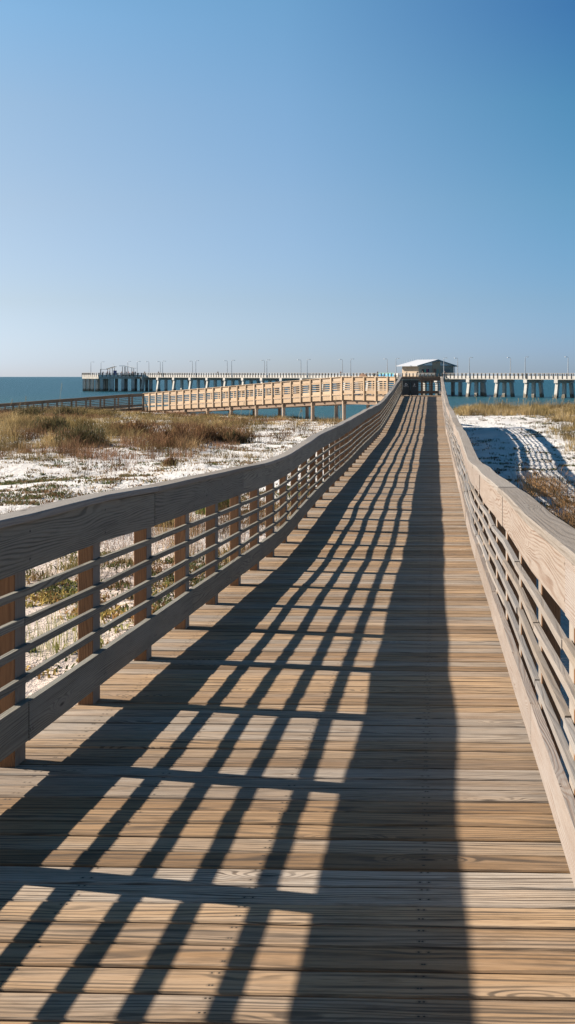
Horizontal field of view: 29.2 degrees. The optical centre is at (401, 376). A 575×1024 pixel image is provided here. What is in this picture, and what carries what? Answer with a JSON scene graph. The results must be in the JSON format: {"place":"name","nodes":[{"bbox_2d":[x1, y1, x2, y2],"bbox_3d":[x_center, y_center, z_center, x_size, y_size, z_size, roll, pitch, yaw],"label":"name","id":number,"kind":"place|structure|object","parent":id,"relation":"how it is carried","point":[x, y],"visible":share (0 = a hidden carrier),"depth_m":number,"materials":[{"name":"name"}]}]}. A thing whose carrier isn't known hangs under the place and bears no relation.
{"place":"outdoors","nodes":[
{"label":"outdoors","id":0,"kind":"place"},
{"bbox_2d":[100,366,116,374],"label":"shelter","id":1,"kind":"object","parent":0,"point":[109,368],"visible":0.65,"depth_m":440.22,"materials":[{"name":"grey"}]},
{"bbox_2d":[0,409,574,781],"bbox_3d":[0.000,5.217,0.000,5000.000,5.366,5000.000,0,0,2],"label":"ground","id":2,"kind":"structure","parent":0,"point":[489,431],"depth_m":40.70,"materials":[{"name":"white sand"}]},
{"bbox_2d":[12,405,46,416],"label":"dune shrub","id":3,"kind":"object","parent":2,"relation":"on","point":[31,411],"visible":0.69,"depth_m":80.37,"materials":[{"name":"green plant"}]},
{"bbox_2d":[30,415,69,432],"bbox_3d":[-18.982,2.548,59.468,2.353,1.213,1.978,0,0,2],"label":"dune shrub","id":4,"kind":"object","parent":2,"relation":"on","point":[56,422],"visible":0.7,"depth_m":58.98,"materials":[{"name":"green plant"}]},
{"bbox_2d":[26,590,103,656],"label":"beach grass","id":5,"kind":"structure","parent":2,"relation":"on","point":[41,648],"depth_m":13.60,"materials":[{"name":"plant"}]},
{"bbox_2d":[49,404,86,416],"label":"dune shrub","id":6,"kind":"object","parent":2,"relation":"on","point":[70,410],"visible":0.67,"depth_m":81.53,"materials":[{"name":"green plant"}]},
{"bbox_2d":[50,421,109,446],"bbox_3d":[-15.075,2.756,51.661,2.870,1.359,2.496,0,0,2],"label":"dune shrub","id":7,"kind":"object","parent":2,"relation":"on","point":[83,429],"visible":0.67,"depth_m":51.25,"materials":[{"name":"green plant"}]},
{"bbox_2d":[66,590,116,644],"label":"beach grass","id":8,"kind":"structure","parent":2,"relation":"on","point":[75,615],"depth_m":14.04,"materials":[{"name":"green plant"}]},
{"bbox_2d":[26,573,219,696],"bbox_3d":[-5.551,3.367,14.198,8.571,0.353,8.712,0,0,2],"label":"ground creeper","id":9,"kind":"object","parent":2,"relation":"on","point":[107,614],"visible":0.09,"depth_m":16.22,"materials":[{"name":"green plant"}]},
{"bbox_2d":[108,417,157,435],"bbox_3d":[-14.379,2.712,58.561,2.896,1.203,2.387,0,0,2],"label":"dune shrub","id":10,"kind":"object","parent":2,"relation":"on","point":[130,423],"visible":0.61,"depth_m":58.38,"materials":[{"name":"brown plant"}]},
{"bbox_2d":[0,425,324,672],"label":"ground creeper","id":11,"kind":"object","parent":2,"relation":"on","point":[60,496],"visible":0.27,"depth_m":31.78,"materials":[{"name":"green plant"}]},
{"bbox_2d":[0,422,336,511],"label":"ground creeper","id":12,"kind":"object","parent":2,"relation":"on","point":[154,473],"visible":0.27,"depth_m":42.97,"materials":[{"name":"green plant"}]},
{"bbox_2d":[162,455,177,466],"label":"dune shrub","id":13,"kind":"object","parent":2,"relation":"on","point":[167,461],"visible":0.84,"depth_m":41.77,"materials":[{"name":"brown plant"}]},
{"bbox_2d":[0,404,342,592],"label":"dune grass","id":14,"kind":"structure","parent":2,"relation":"on","point":[15,424],"depth_m":50.93,"materials":[{"name":"brown plant"}]},
{"bbox_2d":[146,422,199,446],"bbox_3d":[-11.037,2.809,52.531,2.840,1.304,2.440,0,0,2],"label":"dune shrub","id":15,"kind":"object","parent":2,"relation":"on","point":[179,429],"visible":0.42,"depth_m":52.38,"materials":[{"name":"brown plant"}]},
{"bbox_2d":[189,422,227,442],"bbox_3d":[-9.970,2.826,55.254,2.588,1.146,2.123,0,0,2],"label":"dune shrub","id":16,"kind":"object","parent":2,"relation":"on","point":[211,435],"visible":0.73,"depth_m":55.10,"materials":[{"name":"brown plant"}]},
{"bbox_2d":[195,499,229,514],"bbox_3d":[-4.735,3.185,27.534,1.171,0.771,1.163,0,0,2],"label":"dune shrub","id":17,"kind":"object","parent":2,"relation":"on","point":[226,501],"visible":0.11,"depth_m":27.41,"materials":[{"name":"green plant"}]},
{"bbox_2d":[222,429,255,442],"bbox_3d":[-8.303,2.982,55.226,1.803,0.918,1.803,0,0,28],"label":"dune shrub","id":18,"kind":"object","parent":2,"relation":"on","point":[231,434],"visible":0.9,"depth_m":54.99,"materials":[{"name":"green plant"}]},
{"bbox_2d":[144,395,384,420],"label":"boardwalk","id":19,"kind":"structure","parent":2,"relation":"on","point":[306,405],"depth_m":76.85,"materials":[{"name":"brown wood"}]},
{"bbox_2d":[143,376,389,410],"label":"railing","id":20,"kind":"object","parent":19,"relation":"attached to","point":[375,392],"visible":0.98,"depth_m":77.22,"materials":[{"name":"brown wood"}]},
{"bbox_2d":[170,376,395,405],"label":"railing","id":21,"kind":"object","parent":19,"relation":"attached to","point":[333,382],"visible":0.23,"depth_m":80.50,"materials":[{"name":"brown wood"}]},
{"bbox_2d":[0,396,574,1023],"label":"boardwalk","id":22,"kind":"structure","parent":2,"relation":"on","point":[296,778],"depth_m":4.56,"materials":[{"name":"brown wood"}]},
{"bbox_2d":[0,376,401,767],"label":"railing","id":23,"kind":"object","parent":22,"relation":"attached to","point":[84,526],"visible":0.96,"depth_m":7.11,"materials":[{"name":"brown wood"}]},
{"bbox_2d":[440,377,574,886],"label":"railing","id":24,"kind":"object","parent":22,"relation":"attached to","point":[521,541],"visible":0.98,"depth_m":5.27,"materials":[{"name":"brown wood"}]},
{"bbox_2d":[401,395,440,395],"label":"boardwalk","id":25,"kind":"structure","parent":2,"relation":"on","point":[422,395],"depth_m":69.04,"materials":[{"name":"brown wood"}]},
{"bbox_2d":[402,379,410,395],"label":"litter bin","id":26,"kind":"object","parent":25,"relation":"on","point":[405,386],"visible":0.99,"depth_m":67.75,"materials":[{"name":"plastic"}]},
{"bbox_2d":[403,381,409,393],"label":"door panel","id":27,"kind":"structure","parent":26,"relation":"in","point":[406,390],"depth_m":67.75,"materials":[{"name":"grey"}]},
{"bbox_2d":[410,379,418,395],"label":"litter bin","id":28,"kind":"object","parent":25,"relation":"on","point":[414,386],"visible":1,"depth_m":67.73,"materials":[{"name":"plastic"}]},
{"bbox_2d":[411,381,417,393],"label":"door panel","id":29,"kind":"structure","parent":28,"relation":"in","point":[414,390],"depth_m":67.73,"materials":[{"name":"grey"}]},
{"bbox_2d":[401,376,440,394],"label":"railing","id":30,"kind":"object","parent":25,"relation":"attached to","point":[431,379],"visible":0.51,"depth_m":69.57,"materials":[{"name":"brown wood"}]},
{"bbox_2d":[451,399,574,528],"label":"dune grass","id":31,"kind":"structure","parent":2,"relation":"on","point":[543,410],"depth_m":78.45,"materials":[{"name":"plant"}]},
{"bbox_2d":[456,414,574,512],"bbox_3d":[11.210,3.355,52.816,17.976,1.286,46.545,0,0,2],"label":"ground creeper","id":32,"kind":"object","parent":2,"relation":"on","point":[518,464],"visible":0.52,"depth_m":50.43,"materials":[{"name":"green plant"}]},
{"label":"boardwalk","id":33,"kind":"object","parent":2,"relation":"on","visible":0},
{"bbox_2d":[0,394,132,410],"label":"railing","id":34,"kind":"object","parent":33,"relation":"attached to","point":[90,404],"visible":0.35,"depth_m":94.57,"materials":[{"name":"brown wood"}]},
{"bbox_2d":[0,393,144,411],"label":"railing","id":35,"kind":"object","parent":33,"relation":"attached to","point":[114,397],"visible":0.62,"depth_m":92.27,"materials":[{"name":"brown wood"}]},
{"bbox_2d":[0,377,574,418],"bbox_3d":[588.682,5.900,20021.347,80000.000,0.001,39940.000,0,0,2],"label":"sea","id":36,"kind":"structure","parent":0,"point":[16,389],"depth_m":384.36,"materials":[{"name":"liquid"}]},
{"bbox_2d":[82,376,574,397],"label":"fishing pier","id":37,"kind":"structure","parent":36,"relation":"in","point":[102,384],"depth_m":383.78,"materials":[{"name":"concrete"}]},
{"bbox_2d":[82,373,164,376],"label":"railing","id":38,"kind":"object","parent":37,"relation":"on","point":[98,375],"visible":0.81,"depth_m":434.69,"materials":[{"name":"beige wood"}]},
{"bbox_2d":[122,366,133,375],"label":"shelter","id":39,"kind":"object","parent":37,"relation":"on","point":[125,370],"visible":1,"depth_m":433.18,"materials":[{"name":"grey"}]},
{"bbox_2d":[141,373,376,377],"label":"railing","id":40,"kind":"object","parent":37,"relation":"on","point":[260,375],"visible":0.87,"depth_m":382.70,"materials":[{"name":"beige wood"}]},
{"bbox_2d":[160,373,385,374],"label":"railing","id":41,"kind":"object","parent":37,"relation":"on","point":[248,373],"visible":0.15,"depth_m":400.49,"materials":[{"name":"beige wood"}]},
{"bbox_2d":[374,373,442,377],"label":"railing","id":42,"kind":"object","parent":37,"relation":"on","point":[388,374],"visible":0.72,"depth_m":336.54,"materials":[{"name":"beige wood"}]},
{"bbox_2d":[397,358,456,376],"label":"pier house","id":43,"kind":"structure","parent":37,"relation":"on","point":[433,366],"depth_m":345.78,"materials":[{"name":"grey"}]},
{"bbox_2d":[443,373,574,378],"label":"railing","id":44,"kind":"object","parent":37,"relation":"on","point":[571,376],"visible":0.99,"depth_m":311.56,"materials":[{"name":"beige wood"}]},
{"bbox_2d":[462,373,573,375],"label":"railing","id":45,"kind":"object","parent":37,"relation":"on","point":[530,374],"visible":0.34,"depth_m":314.60,"materials":[{"name":"beige wood"}]},
{"bbox_2d":[0,0,574,376],"label":"sky","id":46,"kind":"structure","parent":0,"point":[209,184],"materials":[{"name":"blue"}]}
]}

